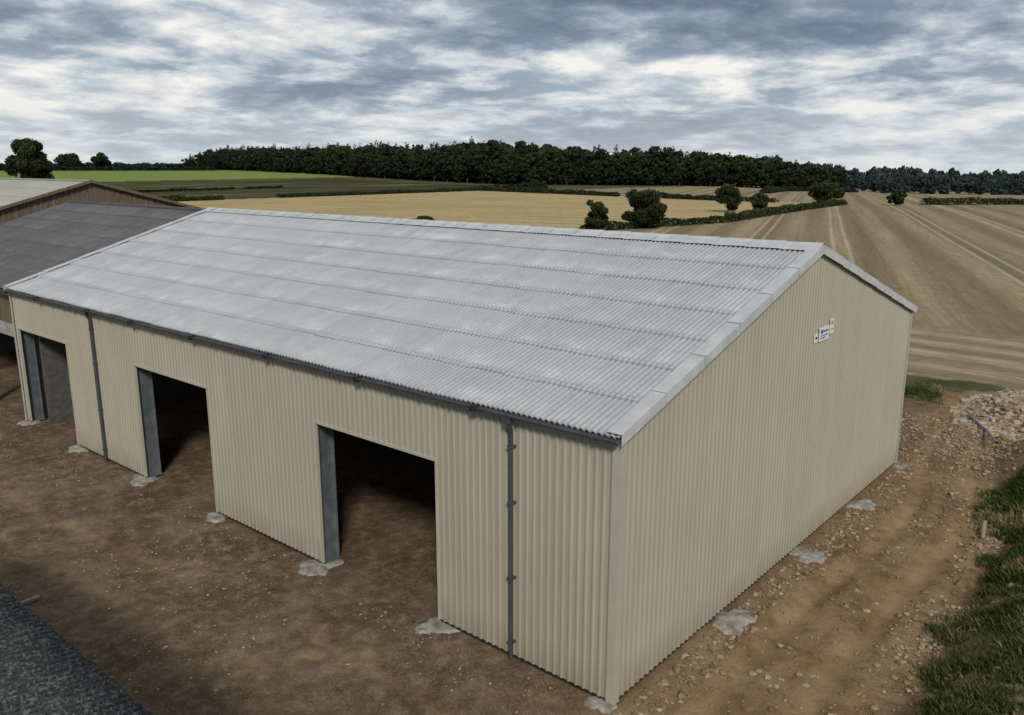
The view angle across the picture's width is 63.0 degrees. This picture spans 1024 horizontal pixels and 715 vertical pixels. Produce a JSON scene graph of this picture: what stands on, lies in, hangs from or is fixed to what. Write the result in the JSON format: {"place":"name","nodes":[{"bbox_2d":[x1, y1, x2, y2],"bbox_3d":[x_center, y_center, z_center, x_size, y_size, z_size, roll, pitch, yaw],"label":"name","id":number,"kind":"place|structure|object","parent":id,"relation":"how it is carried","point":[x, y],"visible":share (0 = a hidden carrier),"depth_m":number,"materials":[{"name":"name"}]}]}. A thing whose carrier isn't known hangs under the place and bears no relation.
{"place":"outdoors","nodes":[
{"label":"outdoors","id":0,"kind":"place"},
{"bbox_2d":[0,178,199,223],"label":"old barn","id":1,"kind":"structure","parent":0,"point":[20,197],"depth_m":58.00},
{"bbox_2d":[0,200,205,421],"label":"old barn","id":2,"kind":"structure","parent":0,"point":[39,241],"depth_m":42.21,"materials":[{"name":"metal"}]},
{"bbox_2d":[0,344,1023,714],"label":"dirt yard","id":3,"kind":"structure","parent":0,"point":[388,554],"depth_m":22.50,"materials":[{"name":"soil"}]},
{"bbox_2d":[21,595,39,602],"bbox_3d":[-12.759,6.370,21.674,0.906,0.040,0.100,-14,19,-41],"label":"timber plank","id":4,"kind":"object","parent":3,"relation":"on","point":[30,599],"visible":0.39,"depth_m":21.80,"materials":[{"name":"beige wood"}]},
{"bbox_2d":[0,412,621,714],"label":"yard stones","id":5,"kind":"object","parent":3,"relation":"on","point":[253,637],"visible":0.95,"depth_m":21.78,"materials":[{"name":"stone"}]},
{"bbox_2d":[0,207,917,713],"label":"steel barn","id":6,"kind":"structure","parent":3,"relation":"on","point":[648,453],"depth_m":22.62,"materials":[{"name":"beige paint"}]},
{"bbox_2d":[814,333,817,342],"bbox_3d":[8.525,-0.539,23.425,0.024,0.260,0.240,11,17,39],"label":"wall sign","id":7,"kind":"object","parent":6,"relation":"attached to","point":[816,338],"visible":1,"depth_m":23.41,"materials":[{"name":"white plastic"}]},
{"bbox_2d":[818,325,829,341],"bbox_3d":[8.914,-0.690,23.859,0.024,0.400,0.720,11,17,39],"label":"wall sign","id":8,"kind":"object","parent":6,"relation":"attached to","point":[824,333],"visible":1,"depth_m":23.82,"materials":[{"name":"white plastic"}]},
{"bbox_2d":[829,318,833,333],"bbox_3d":[9.290,-0.916,24.261,0.024,0.440,0.260,11,17,39],"label":"wall sign","id":9,"kind":"object","parent":6,"relation":"attached to","point":[831,325],"visible":1,"depth_m":24.23,"materials":[{"name":"white plastic"}]},
{"bbox_2d":[613,396,1023,714],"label":"track stones","id":10,"kind":"object","parent":3,"relation":"on","point":[683,692],"visible":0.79,"depth_m":22.06,"materials":[{"name":"stone"}]},
{"bbox_2d":[897,413,1022,477],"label":"loose stones","id":11,"kind":"object","parent":3,"relation":"on","point":[975,467],"visible":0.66,"depth_m":33.88,"materials":[{"name":"stone"}]},
{"bbox_2d":[967,413,997,443],"bbox_3d":[20.036,3.000,35.435,0.305,0.265,4.529,4,13,15],"label":"drain pipe","id":12,"kind":"object","parent":3,"relation":"on","point":[984,428],"visible":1,"depth_m":35.64,"materials":[{"name":"metal"}]},
{"bbox_2d":[982,520,986,538],"bbox_3d":[14.629,5.318,25.876,0.090,0.050,1.218,8,18,30],"label":"timber plank","id":13,"kind":"object","parent":3,"relation":"on","point":[984,529],"visible":1,"depth_m":25.80,"materials":[{"name":"beige wood"}]},
{"bbox_2d":[948,388,1023,439],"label":"rubble heap","id":14,"kind":"object","parent":3,"relation":"on","point":[992,402],"visible":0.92,"depth_m":37.15,"materials":[{"name":"stone"}]},
{"bbox_2d":[0,167,1023,357],"bbox_3d":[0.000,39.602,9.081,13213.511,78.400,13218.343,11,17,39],"label":"ground","id":15,"kind":"structure","parent":0,"point":[954,274],"depth_m":178.52,"materials":[{"name":"beige plant"}]},
{"bbox_2d":[4,138,54,178],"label":"oak tree","id":16,"kind":"object","parent":15,"relation":"on","point":[29,159],"visible":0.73,"depth_m":194.26,"materials":[{"name":"green plant"}]},
{"bbox_2d":[53,152,81,167],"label":"oak tree","id":17,"kind":"object","parent":15,"relation":"on","point":[72,160],"visible":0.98,"depth_m":681.57,"materials":[{"name":"green plant"}]},
{"bbox_2d":[0,583,152,714],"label":"road","id":18,"kind":"structure","parent":15,"relation":"on","point":[45,669],"depth_m":11.74,"materials":[{"name":"grey asphalt"}]},
{"bbox_2d":[90,152,111,166],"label":"oak tree","id":19,"kind":"object","parent":15,"relation":"on","point":[100,159],"visible":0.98,"depth_m":692.87,"materials":[{"name":"green plant"}]},
{"bbox_2d":[0,166,215,170],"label":"hedge","id":20,"kind":"object","parent":15,"relation":"on","point":[108,168],"visible":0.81,"depth_m":650.37,"materials":[{"name":"green plant"}]},
{"bbox_2d":[156,194,187,201],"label":"hedge","id":21,"kind":"object","parent":15,"relation":"on","point":[176,198],"visible":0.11,"depth_m":270.10,"materials":[{"name":"green plant"}]},
{"bbox_2d":[130,185,283,191],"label":"hedge","id":22,"kind":"object","parent":15,"relation":"on","point":[199,189],"visible":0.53,"depth_m":386.03,"materials":[{"name":"green plant"}]},
{"bbox_2d":[182,186,477,200],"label":"hedge","id":23,"kind":"object","parent":15,"relation":"on","point":[279,195],"visible":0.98,"depth_m":325.51,"materials":[{"name":"green plant"}]},
{"bbox_2d":[414,215,433,219],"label":"field bush","id":24,"kind":"object","parent":15,"relation":"on","point":[422,217],"visible":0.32,"depth_m":157.48,"materials":[{"name":"green plant"}]},
{"bbox_2d":[0,155,1023,194],"bbox_3d":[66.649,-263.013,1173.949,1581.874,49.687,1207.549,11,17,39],"label":"distant woodland","id":25,"kind":"object","parent":15,"relation":"on","point":[885,179],"visible":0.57,"depth_m":935.48,"materials":[{"name":"green plant"}]},
{"bbox_2d":[477,180,547,190],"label":"hedge","id":26,"kind":"object","parent":15,"relation":"on","point":[536,183],"visible":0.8,"depth_m":413.28,"materials":[{"name":"green plant"}]},
{"bbox_2d":[181,136,846,187],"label":"woodland","id":27,"kind":"object","parent":15,"relation":"on","point":[492,161],"visible":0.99,"depth_m":496.28,"materials":[{"name":"green plant"}]},
{"bbox_2d":[584,199,609,229],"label":"hedgerow tree","id":28,"kind":"object","parent":15,"relation":"on","point":[597,218],"visible":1,"depth_m":141.70,"materials":[{"name":"green plant"}]},
{"bbox_2d":[478,186,717,200],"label":"hedge","id":29,"kind":"object","parent":15,"relation":"on","point":[662,194],"visible":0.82,"depth_m":331.29,"materials":[{"name":"green plant"}]},
{"bbox_2d":[621,188,667,228],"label":"hedgerow tree","id":30,"kind":"object","parent":15,"relation":"on","point":[646,205],"visible":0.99,"depth_m":149.76,"materials":[{"name":"green plant"}]},
{"bbox_2d":[579,215,730,230],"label":"hedge","id":31,"kind":"object","parent":15,"relation":"on","point":[711,219],"visible":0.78,"depth_m":155.96,"materials":[{"name":"green plant"}]},
{"bbox_2d":[714,183,741,211],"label":"hedgerow tree","id":32,"kind":"object","parent":15,"relation":"on","point":[728,195],"visible":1,"depth_m":199.40,"materials":[{"name":"green plant"}]},
{"bbox_2d":[750,193,769,207],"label":"hedgerow tree","id":33,"kind":"object","parent":15,"relation":"on","point":[760,200],"visible":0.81,"depth_m":202.76,"materials":[{"name":"green plant"}]},
{"bbox_2d":[722,198,848,221],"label":"hedge","id":34,"kind":"object","parent":15,"relation":"on","point":[753,213],"visible":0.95,"depth_m":194.08,"materials":[{"name":"green plant"}]},
{"bbox_2d":[741,196,845,202],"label":"hedge","id":35,"kind":"object","parent":15,"relation":"on","point":[746,198],"visible":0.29,"depth_m":267.11,"materials":[{"name":"green plant"}]},
{"bbox_2d":[759,185,858,192],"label":"hedge","id":36,"kind":"object","parent":15,"relation":"on","point":[770,189],"visible":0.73,"depth_m":418.81,"materials":[{"name":"green plant"}]},
{"bbox_2d":[807,180,844,202],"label":"hedgerow tree","id":37,"kind":"object","parent":15,"relation":"on","point":[824,190],"visible":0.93,"depth_m":239.68,"materials":[{"name":"green plant"}]},
{"bbox_2d":[886,189,907,204],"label":"hedgerow tree","id":38,"kind":"object","parent":15,"relation":"on","point":[896,196],"visible":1,"depth_m":241.57,"materials":[{"name":"green plant"}]},
{"bbox_2d":[918,196,1023,204],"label":"hedge","id":39,"kind":"object","parent":15,"relation":"on","point":[962,201],"visible":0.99,"depth_m":250.36,"materials":[{"name":"green plant"}]},
{"bbox_2d":[0,0,1023,174],"label":"sky","id":40,"kind":"structure","parent":0,"point":[925,85],"materials":[{"name":"grey"}]},
{"bbox_2d":[904,371,980,405],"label":"verge grass","id":41,"kind":"structure","parent":0,"point":[923,391],"depth_m":41.45,"materials":[{"name":"green plant"}]},
{"bbox_2d":[910,439,1023,714],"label":"bank grass","id":42,"kind":"structure","parent":0,"point":[955,697],"depth_m":19.17,"materials":[{"name":"green plant"}]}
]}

